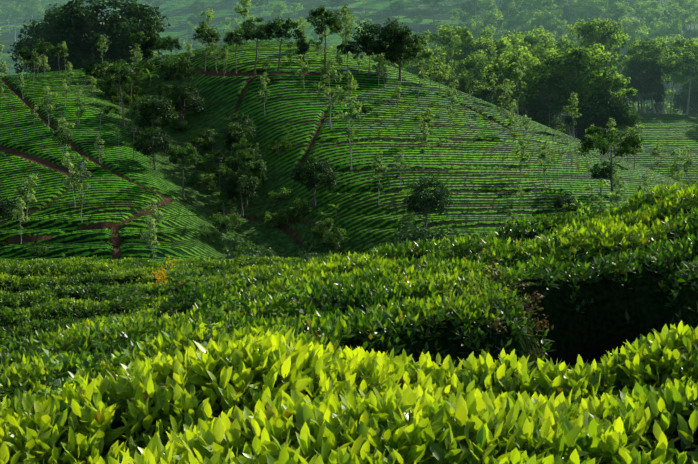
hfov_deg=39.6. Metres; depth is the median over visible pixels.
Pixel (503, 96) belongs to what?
grevillea tree
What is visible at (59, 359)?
sapling
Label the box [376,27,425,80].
broad tree
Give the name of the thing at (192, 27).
eucalyptus tree
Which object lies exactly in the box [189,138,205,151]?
shrub
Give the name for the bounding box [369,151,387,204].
grevillea tree
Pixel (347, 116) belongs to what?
grevillea tree
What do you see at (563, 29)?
eucalyptus tree
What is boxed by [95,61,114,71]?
shrub
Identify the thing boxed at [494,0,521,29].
eucalyptus tree
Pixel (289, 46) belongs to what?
grevillea tree
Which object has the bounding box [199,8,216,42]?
grevillea tree
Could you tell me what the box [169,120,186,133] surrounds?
shrub
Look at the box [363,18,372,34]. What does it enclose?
eucalyptus tree
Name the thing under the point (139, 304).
weed
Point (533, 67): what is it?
eucalyptus tree
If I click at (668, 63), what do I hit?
eucalyptus tree
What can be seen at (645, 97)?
broad tree
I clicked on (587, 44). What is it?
eucalyptus tree
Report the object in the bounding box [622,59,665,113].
broad tree
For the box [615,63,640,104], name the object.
eucalyptus tree
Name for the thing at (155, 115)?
shrub
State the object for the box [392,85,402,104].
grevillea tree
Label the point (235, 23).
eucalyptus tree
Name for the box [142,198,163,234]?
grevillea tree
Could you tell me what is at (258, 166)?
tree
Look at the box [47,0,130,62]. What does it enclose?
tall tree
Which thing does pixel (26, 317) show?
weed
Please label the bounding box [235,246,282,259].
bush
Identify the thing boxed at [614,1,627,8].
eucalyptus tree
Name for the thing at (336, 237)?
shrub
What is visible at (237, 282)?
sapling
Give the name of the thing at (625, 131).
grevillea tree
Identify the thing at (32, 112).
grevillea tree
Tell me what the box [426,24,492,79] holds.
eucalyptus tree
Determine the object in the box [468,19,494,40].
eucalyptus tree
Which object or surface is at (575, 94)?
eucalyptus tree
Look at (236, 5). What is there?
eucalyptus tree
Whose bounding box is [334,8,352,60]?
grevillea tree
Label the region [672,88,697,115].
broad tree
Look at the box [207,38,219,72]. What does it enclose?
grevillea tree
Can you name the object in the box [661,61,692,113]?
eucalyptus tree
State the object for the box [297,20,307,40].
grevillea tree
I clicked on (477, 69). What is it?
eucalyptus tree
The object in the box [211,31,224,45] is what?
eucalyptus tree
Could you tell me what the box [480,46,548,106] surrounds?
eucalyptus tree
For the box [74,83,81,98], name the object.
grevillea tree
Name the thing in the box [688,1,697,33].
eucalyptus tree
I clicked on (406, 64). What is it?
grevillea tree
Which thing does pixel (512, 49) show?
eucalyptus tree
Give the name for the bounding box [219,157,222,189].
power pole
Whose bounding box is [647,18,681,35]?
eucalyptus tree
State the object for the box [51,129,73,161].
tree
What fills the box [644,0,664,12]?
eucalyptus tree
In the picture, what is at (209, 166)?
shrub
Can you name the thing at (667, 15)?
broad tree
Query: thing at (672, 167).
grevillea tree
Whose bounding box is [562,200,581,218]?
weed
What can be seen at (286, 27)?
tree
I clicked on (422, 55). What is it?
grevillea tree
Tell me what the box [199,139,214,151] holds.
shrub
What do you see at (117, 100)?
shrub
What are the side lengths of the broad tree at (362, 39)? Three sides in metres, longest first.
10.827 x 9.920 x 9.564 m
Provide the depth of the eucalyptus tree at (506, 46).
268.41 m
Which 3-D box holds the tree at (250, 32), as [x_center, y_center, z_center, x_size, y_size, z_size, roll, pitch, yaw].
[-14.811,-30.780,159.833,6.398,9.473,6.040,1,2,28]
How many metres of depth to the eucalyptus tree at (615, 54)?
281.92 m
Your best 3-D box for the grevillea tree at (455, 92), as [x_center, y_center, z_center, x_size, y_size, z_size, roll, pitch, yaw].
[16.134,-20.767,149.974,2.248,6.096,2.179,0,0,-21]
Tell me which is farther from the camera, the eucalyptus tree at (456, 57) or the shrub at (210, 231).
the eucalyptus tree at (456, 57)
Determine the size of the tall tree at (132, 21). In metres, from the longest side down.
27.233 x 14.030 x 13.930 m
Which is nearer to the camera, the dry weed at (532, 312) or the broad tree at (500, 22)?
the dry weed at (532, 312)
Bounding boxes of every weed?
[0,330,12,348]
[3,328,24,354]
[12,301,30,333]
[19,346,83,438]
[31,284,53,316]
[52,253,66,268]
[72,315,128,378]
[133,293,147,313]
[146,275,164,302]
[154,262,171,279]
[187,318,222,353]
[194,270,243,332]
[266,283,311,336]
[279,273,296,313]
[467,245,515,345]
[471,265,493,309]
[503,277,553,364]
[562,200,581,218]
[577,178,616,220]
[582,184,609,214]
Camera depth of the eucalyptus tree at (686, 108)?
345.99 m
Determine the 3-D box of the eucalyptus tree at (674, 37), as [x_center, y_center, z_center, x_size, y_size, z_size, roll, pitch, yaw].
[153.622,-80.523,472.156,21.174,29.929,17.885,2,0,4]
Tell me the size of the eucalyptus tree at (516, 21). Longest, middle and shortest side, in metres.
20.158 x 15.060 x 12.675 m
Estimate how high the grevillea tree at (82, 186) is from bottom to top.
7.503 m
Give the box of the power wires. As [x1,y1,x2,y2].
[53,80,283,215]
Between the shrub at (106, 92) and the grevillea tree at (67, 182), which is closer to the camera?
the grevillea tree at (67, 182)
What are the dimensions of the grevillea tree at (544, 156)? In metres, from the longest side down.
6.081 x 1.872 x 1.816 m
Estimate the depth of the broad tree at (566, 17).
576.71 m
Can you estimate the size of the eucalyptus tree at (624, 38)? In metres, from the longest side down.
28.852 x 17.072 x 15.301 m
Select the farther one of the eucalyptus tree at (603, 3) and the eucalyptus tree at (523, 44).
the eucalyptus tree at (603, 3)
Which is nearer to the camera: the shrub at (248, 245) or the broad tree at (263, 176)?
the shrub at (248, 245)
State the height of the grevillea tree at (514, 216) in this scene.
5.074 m
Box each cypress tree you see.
[139,22,159,68]
[294,32,309,63]
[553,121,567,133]
[647,63,666,116]
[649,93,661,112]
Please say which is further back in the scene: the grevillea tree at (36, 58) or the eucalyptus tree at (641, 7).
the eucalyptus tree at (641, 7)
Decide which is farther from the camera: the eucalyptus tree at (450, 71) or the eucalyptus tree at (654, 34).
the eucalyptus tree at (654, 34)
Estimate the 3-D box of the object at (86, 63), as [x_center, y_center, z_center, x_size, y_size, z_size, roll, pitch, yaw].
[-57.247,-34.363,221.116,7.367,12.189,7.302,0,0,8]
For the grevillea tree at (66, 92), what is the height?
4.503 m
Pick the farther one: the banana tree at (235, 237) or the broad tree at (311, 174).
the broad tree at (311, 174)
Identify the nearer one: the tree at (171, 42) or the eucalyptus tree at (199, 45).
the tree at (171, 42)
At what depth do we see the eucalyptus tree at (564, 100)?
248.03 m
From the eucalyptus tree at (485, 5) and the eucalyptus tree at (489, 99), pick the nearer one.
the eucalyptus tree at (489, 99)
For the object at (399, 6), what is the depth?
589.89 m
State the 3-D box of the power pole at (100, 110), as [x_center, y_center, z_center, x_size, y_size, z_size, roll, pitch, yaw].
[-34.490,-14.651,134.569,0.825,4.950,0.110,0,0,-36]
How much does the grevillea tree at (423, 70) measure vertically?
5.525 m
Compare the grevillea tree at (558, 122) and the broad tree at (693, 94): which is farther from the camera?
the broad tree at (693, 94)
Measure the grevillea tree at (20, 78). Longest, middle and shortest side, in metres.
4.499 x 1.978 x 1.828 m
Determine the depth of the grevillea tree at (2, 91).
158.43 m
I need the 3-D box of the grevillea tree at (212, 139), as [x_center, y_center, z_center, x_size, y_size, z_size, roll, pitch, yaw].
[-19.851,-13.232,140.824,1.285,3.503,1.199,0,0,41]
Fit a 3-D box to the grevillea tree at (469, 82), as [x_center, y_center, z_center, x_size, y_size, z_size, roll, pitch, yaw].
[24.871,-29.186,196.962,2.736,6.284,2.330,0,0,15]
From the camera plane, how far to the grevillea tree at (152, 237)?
93.77 m
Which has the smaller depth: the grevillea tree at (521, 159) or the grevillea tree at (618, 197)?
the grevillea tree at (618, 197)
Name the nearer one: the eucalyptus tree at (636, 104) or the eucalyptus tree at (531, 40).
the eucalyptus tree at (531, 40)
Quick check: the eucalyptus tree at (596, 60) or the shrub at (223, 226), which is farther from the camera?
the eucalyptus tree at (596, 60)
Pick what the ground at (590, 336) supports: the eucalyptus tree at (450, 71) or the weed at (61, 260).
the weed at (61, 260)
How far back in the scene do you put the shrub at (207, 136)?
143.54 m
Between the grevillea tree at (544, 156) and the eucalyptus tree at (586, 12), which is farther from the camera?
the eucalyptus tree at (586, 12)
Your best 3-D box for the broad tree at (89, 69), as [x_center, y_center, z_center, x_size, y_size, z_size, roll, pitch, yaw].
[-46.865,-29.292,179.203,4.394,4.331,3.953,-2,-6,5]
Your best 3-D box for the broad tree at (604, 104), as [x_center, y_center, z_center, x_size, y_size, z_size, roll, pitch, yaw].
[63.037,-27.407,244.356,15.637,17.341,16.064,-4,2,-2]
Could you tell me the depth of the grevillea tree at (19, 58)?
196.51 m
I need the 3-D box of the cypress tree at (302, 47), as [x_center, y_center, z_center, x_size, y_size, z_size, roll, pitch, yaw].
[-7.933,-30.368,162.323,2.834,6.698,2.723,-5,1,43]
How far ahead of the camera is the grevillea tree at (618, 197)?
98.42 m
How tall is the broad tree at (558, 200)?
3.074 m
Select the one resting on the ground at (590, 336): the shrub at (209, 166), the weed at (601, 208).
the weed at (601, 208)
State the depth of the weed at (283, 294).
10.23 m
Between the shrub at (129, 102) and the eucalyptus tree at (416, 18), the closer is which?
the shrub at (129, 102)
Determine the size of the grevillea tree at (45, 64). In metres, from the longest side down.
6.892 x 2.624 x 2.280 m
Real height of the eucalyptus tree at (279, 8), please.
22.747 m
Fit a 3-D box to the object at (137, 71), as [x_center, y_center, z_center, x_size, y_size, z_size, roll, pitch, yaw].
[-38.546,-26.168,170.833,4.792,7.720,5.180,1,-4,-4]
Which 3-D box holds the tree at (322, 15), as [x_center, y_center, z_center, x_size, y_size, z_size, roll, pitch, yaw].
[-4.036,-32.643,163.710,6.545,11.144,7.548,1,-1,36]
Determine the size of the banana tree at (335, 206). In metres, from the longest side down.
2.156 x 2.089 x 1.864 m
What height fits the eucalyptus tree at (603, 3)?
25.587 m
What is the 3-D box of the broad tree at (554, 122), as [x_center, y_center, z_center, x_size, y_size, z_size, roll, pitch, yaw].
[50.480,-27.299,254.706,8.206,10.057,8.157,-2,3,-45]
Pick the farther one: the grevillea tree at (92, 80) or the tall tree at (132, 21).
the tall tree at (132, 21)
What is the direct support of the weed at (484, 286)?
on the ground at (590, 336)
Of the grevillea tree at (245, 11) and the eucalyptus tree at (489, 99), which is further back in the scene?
the eucalyptus tree at (489, 99)
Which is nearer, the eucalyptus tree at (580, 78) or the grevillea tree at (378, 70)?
the grevillea tree at (378, 70)
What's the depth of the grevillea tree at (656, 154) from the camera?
175.30 m
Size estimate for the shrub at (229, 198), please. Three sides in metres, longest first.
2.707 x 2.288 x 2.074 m
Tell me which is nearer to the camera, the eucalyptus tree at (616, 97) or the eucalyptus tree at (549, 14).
the eucalyptus tree at (616, 97)
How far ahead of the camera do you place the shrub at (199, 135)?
143.35 m
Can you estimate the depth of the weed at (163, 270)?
42.82 m
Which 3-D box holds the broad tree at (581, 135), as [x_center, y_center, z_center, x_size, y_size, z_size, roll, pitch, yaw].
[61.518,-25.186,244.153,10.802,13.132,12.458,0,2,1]
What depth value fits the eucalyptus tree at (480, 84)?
247.26 m
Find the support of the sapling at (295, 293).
on the ground at (590, 336)
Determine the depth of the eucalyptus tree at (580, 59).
247.64 m
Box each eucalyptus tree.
[0,8,10,33]
[0,52,18,74]
[5,1,26,41]
[16,0,43,37]
[32,7,47,21]
[168,38,186,53]
[186,22,196,30]
[192,39,211,49]
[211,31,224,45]
[220,17,242,38]
[231,3,241,13]
[267,1,286,21]
[289,3,302,15]
[309,30,320,41]
[340,16,364,40]
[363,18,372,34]
[363,45,411,70]
[402,47,452,72]
[403,49,453,74]
[409,15,422,34]
[414,70,450,85]
[418,59,466,75]
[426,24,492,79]
[431,74,475,94]
[436,35,466,62]
[444,66,474,96]
[446,51,464,68]
[446,73,493,96]
[448,8,470,27]
[452,81,492,98]
[453,50,497,82]
[454,51,499,81]
[461,35,518,90]
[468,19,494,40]
[469,0,478,19]
[469,8,502,28]
[470,36,512,90]
[475,27,520,49]
[477,0,497,12]
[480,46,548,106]
[482,89,520,111]
[484,26,507,40]
[491,81,534,105]
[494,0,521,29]
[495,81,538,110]
[497,51,560,113]
[499,31,530,76]
[501,13,526,29]
[507,48,533,112]
[510,29,544,113]
[517,9,536,23]
[519,25,554,48]
[520,19,537,34]
[522,0,555,10]
[522,40,556,101]
[523,19,536,31]
[528,3,560,17]
[528,46,602,136]
[530,13,559,38]
[530,21,554,33]
[531,81,566,126]
[532,9,559,28]
[533,72,558,128]
[547,65,576,134]
[549,35,572,114]
[550,9,562,19]
[550,52,593,136]
[550,85,581,133]
[552,0,565,7]
[552,19,569,39]
[560,38,610,59]
[562,34,583,46]
[563,72,593,133]
[564,42,575,49]
[567,17,623,54]
[567,42,626,142]
[569,0,600,18]
[570,42,621,76]
[577,17,630,69]
[577,71,637,151]
[577,87,624,110]
[583,0,609,18]
[587,4,605,19]
[599,0,623,24]
[604,2,635,27]
[606,43,626,68]
[612,33,639,50]
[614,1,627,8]
[614,40,631,53]
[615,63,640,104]
[616,51,646,106]
[618,16,648,39]
[619,34,683,112]
[627,98,645,109]
[633,0,651,30]
[637,49,694,113]
[640,9,667,31]
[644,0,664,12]
[644,26,661,39]
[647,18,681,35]
[649,89,677,113]
[650,33,685,96]
[650,104,681,114]
[658,24,682,38]
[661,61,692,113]
[662,38,697,114]
[665,0,693,27]
[669,7,692,37]
[670,0,697,32]
[670,71,697,92]
[672,101,697,115]
[680,8,697,26]
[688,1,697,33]
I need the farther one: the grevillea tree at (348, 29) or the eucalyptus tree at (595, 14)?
the eucalyptus tree at (595, 14)
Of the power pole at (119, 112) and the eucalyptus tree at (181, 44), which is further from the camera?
the eucalyptus tree at (181, 44)
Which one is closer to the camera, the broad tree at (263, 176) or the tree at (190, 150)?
the tree at (190, 150)
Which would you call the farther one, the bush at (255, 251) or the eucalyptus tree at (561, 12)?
the eucalyptus tree at (561, 12)
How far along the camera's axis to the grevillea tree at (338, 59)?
163.22 m
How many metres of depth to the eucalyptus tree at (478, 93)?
245.72 m
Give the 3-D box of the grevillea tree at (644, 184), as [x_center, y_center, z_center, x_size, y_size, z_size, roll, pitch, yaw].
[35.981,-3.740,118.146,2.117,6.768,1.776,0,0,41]
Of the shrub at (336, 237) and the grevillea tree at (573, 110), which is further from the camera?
the grevillea tree at (573, 110)
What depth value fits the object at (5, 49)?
578.10 m
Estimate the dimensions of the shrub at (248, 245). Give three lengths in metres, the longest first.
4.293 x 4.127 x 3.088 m
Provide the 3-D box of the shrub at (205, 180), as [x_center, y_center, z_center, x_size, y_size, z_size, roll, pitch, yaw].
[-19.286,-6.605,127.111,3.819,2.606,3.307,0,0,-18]
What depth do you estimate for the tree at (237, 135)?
131.03 m
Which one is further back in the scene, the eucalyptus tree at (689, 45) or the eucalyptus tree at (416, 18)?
the eucalyptus tree at (416, 18)
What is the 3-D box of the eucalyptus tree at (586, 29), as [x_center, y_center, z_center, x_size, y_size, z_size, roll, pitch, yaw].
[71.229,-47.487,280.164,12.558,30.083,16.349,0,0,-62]
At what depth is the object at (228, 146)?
132.13 m
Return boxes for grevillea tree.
[0,60,8,87]
[0,86,4,108]
[12,197,29,243]
[13,173,39,218]
[14,73,25,95]
[17,56,26,71]
[27,48,41,81]
[30,105,38,119]
[39,86,57,125]
[40,55,50,70]
[49,104,65,128]
[55,117,75,150]
[59,41,68,69]
[61,151,81,207]
[62,79,70,105]
[66,66,73,84]
[71,156,91,222]
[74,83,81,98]
[75,101,85,124]
[87,75,99,98]
[94,134,104,162]
[97,35,108,62]
[115,127,120,141]
[129,43,142,61]
[140,216,159,259]
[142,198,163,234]
[184,42,194,61]
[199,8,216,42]
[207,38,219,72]
[209,130,216,151]
[218,46,228,78]
[235,0,255,38]
[258,72,269,114]
[262,57,271,72]
[285,41,296,71]
[295,16,303,39]
[295,54,310,88]
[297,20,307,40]
[313,59,343,128]
[314,36,327,63]
[317,19,329,51]
[333,70,361,169]
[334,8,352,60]
[335,49,343,68]
[340,4,355,38]
[353,43,362,73]
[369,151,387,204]
[371,54,385,86]
[377,55,387,85]
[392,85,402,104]
[393,148,409,186]
[394,48,409,70]
[395,211,417,235]
[410,30,433,100]
[415,121,429,169]
[418,58,430,77]
[419,109,434,135]
[424,56,438,85]
[428,51,451,95]
[445,79,458,116]
[446,102,454,124]
[465,73,478,95]
[486,73,497,103]
[496,78,512,117]
[496,100,504,120]
[503,101,516,137]
[503,209,516,224]
[508,56,526,114]
[511,140,530,182]
[516,186,524,198]
[521,114,531,135]
[538,141,551,185]
[555,118,565,131]
[562,92,581,140]
[585,124,596,145]
[606,118,617,137]
[608,181,631,207]
[609,166,622,195]
[622,126,629,159]
[623,123,645,169]
[635,174,650,199]
[649,142,664,172]
[668,147,687,181]
[679,144,693,183]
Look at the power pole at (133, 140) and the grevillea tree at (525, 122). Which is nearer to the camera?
the power pole at (133, 140)
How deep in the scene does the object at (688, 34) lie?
550.92 m
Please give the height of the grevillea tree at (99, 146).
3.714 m
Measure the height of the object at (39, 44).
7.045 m
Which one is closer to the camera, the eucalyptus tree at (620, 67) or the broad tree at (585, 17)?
the eucalyptus tree at (620, 67)
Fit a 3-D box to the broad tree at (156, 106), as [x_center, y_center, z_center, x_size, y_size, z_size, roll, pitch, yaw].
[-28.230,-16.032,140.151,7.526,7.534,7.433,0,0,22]
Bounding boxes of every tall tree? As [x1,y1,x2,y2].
[7,3,87,73]
[12,9,92,72]
[26,9,107,72]
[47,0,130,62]
[75,0,171,62]
[91,7,153,65]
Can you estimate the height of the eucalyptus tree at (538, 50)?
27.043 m
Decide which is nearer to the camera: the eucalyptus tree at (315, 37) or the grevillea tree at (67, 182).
the grevillea tree at (67, 182)
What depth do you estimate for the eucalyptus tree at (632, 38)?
494.16 m
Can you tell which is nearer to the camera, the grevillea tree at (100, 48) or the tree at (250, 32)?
the tree at (250, 32)
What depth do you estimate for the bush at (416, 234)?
82.93 m
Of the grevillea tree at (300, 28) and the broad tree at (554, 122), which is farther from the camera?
the broad tree at (554, 122)
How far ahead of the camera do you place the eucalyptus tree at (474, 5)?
600.83 m
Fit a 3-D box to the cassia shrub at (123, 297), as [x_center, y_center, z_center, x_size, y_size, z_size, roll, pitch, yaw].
[-3.182,2.418,15.791,2.040,4.062,2.253,0,0,-43]
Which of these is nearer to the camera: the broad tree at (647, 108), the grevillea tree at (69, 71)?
the grevillea tree at (69, 71)
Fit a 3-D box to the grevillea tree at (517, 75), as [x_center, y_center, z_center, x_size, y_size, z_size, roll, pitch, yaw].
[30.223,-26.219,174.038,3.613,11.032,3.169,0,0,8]
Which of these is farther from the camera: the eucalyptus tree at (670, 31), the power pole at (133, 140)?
the eucalyptus tree at (670, 31)
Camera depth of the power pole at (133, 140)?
127.48 m
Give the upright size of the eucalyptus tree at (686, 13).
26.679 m
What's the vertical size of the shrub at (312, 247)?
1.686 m
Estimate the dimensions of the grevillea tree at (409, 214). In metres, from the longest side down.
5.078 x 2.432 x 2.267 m
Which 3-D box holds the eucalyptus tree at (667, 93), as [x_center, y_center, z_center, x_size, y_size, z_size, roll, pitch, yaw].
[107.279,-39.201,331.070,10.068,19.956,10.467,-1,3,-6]
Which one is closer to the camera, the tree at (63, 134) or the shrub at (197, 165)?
the tree at (63, 134)
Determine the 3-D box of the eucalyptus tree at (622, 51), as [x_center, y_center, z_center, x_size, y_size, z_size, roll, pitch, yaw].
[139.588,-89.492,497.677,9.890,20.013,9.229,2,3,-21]
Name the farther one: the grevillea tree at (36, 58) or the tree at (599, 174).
the grevillea tree at (36, 58)
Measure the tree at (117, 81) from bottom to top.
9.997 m
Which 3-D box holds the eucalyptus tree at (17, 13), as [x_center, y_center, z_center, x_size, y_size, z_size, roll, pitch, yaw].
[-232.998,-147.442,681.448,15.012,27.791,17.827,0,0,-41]
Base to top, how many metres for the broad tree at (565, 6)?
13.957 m
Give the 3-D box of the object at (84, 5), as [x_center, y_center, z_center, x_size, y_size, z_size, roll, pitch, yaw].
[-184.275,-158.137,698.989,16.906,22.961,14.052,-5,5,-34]
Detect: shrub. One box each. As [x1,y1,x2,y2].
[27,245,47,255]
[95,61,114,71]
[97,86,116,98]
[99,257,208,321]
[101,105,117,116]
[111,88,128,100]
[111,96,126,104]
[116,83,141,97]
[123,94,142,105]
[127,124,143,138]
[135,57,155,71]
[144,109,166,122]
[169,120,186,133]
[187,171,216,189]
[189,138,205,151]
[190,131,215,140]
[192,128,217,138]
[192,158,204,168]
[198,158,220,178]
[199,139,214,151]
[200,227,221,240]
[204,149,223,162]
[209,212,232,233]
[214,163,243,178]
[219,212,242,228]
[221,192,236,203]
[233,241,265,256]
[262,211,285,226]
[264,136,293,155]
[268,190,290,202]
[272,206,297,224]
[291,197,313,214]
[303,242,316,254]
[310,218,338,240]
[321,228,349,253]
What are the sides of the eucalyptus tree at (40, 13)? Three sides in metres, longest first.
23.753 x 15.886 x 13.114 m
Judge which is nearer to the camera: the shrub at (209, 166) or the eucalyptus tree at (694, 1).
the shrub at (209, 166)
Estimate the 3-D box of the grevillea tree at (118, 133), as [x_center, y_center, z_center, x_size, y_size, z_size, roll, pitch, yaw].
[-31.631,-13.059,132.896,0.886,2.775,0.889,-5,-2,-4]
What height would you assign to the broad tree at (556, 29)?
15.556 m
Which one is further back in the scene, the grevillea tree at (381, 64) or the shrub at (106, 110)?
the grevillea tree at (381, 64)
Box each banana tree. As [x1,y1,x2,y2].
[144,68,158,85]
[210,192,235,213]
[226,228,247,250]
[328,201,342,218]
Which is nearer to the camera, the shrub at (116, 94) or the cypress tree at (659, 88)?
the shrub at (116, 94)
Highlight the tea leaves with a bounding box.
[0,181,697,463]
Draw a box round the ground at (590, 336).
[0,203,697,459]
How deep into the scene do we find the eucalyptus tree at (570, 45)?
290.24 m
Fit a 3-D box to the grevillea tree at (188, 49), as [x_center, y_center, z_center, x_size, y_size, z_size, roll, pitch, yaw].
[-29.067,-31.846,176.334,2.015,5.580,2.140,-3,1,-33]
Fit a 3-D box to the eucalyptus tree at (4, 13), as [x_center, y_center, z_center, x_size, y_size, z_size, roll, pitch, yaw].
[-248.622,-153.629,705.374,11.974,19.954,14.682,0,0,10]
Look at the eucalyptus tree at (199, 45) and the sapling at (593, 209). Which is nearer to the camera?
the sapling at (593, 209)
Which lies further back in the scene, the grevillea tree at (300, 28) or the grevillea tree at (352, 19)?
the grevillea tree at (352, 19)
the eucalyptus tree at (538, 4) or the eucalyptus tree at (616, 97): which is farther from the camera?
the eucalyptus tree at (538, 4)
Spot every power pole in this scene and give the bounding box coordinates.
[76,97,80,127]
[98,109,102,139]
[119,98,121,127]
[131,127,135,159]
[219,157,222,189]
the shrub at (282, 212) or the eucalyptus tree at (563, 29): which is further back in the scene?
the eucalyptus tree at (563, 29)
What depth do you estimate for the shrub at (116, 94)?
169.93 m
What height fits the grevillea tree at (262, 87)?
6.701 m
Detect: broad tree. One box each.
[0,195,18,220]
[83,63,106,84]
[125,94,178,144]
[132,126,175,169]
[138,94,161,102]
[163,85,206,125]
[170,84,197,97]
[211,249,256,263]
[219,111,256,156]
[221,170,261,215]
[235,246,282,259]
[251,171,266,189]
[290,155,338,206]
[290,251,327,260]
[350,18,411,74]
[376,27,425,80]
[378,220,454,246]
[402,175,452,233]
[461,1,482,19]
[494,16,509,31]
[515,112,550,127]
[516,95,560,127]
[531,111,557,128]
[549,193,575,214]
[551,27,560,38]
[555,9,571,24]
[557,4,573,17]
[569,92,628,132]
[570,108,617,142]
[574,15,588,25]
[602,93,638,139]
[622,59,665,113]
[622,81,650,112]
[637,104,651,112]
[648,8,673,21]
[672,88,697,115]
[687,84,697,105]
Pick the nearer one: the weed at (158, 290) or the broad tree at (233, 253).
the weed at (158, 290)
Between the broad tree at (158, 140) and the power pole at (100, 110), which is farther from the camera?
the power pole at (100, 110)
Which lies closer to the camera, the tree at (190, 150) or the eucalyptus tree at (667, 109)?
the tree at (190, 150)
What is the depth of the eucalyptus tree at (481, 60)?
258.86 m
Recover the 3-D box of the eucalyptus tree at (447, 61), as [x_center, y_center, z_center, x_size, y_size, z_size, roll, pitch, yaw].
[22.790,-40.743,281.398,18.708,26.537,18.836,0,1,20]
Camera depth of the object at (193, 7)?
653.86 m
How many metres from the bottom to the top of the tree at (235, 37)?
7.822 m
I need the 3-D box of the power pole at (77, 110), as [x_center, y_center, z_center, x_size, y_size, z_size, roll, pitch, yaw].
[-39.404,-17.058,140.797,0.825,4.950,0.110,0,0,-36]
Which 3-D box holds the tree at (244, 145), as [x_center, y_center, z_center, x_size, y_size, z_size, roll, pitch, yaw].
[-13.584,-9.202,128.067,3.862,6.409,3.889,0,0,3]
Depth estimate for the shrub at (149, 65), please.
186.27 m
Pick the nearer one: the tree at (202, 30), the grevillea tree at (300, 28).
the tree at (202, 30)
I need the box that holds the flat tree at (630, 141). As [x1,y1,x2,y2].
[575,128,643,195]
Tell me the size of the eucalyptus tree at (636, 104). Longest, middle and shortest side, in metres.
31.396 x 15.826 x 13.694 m
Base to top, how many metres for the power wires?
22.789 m
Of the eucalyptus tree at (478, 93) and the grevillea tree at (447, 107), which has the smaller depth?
the grevillea tree at (447, 107)
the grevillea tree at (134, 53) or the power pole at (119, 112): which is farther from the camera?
the grevillea tree at (134, 53)
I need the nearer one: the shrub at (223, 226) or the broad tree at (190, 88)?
the shrub at (223, 226)
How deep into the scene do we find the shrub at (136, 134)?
139.70 m
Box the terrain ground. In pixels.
[0,0,697,389]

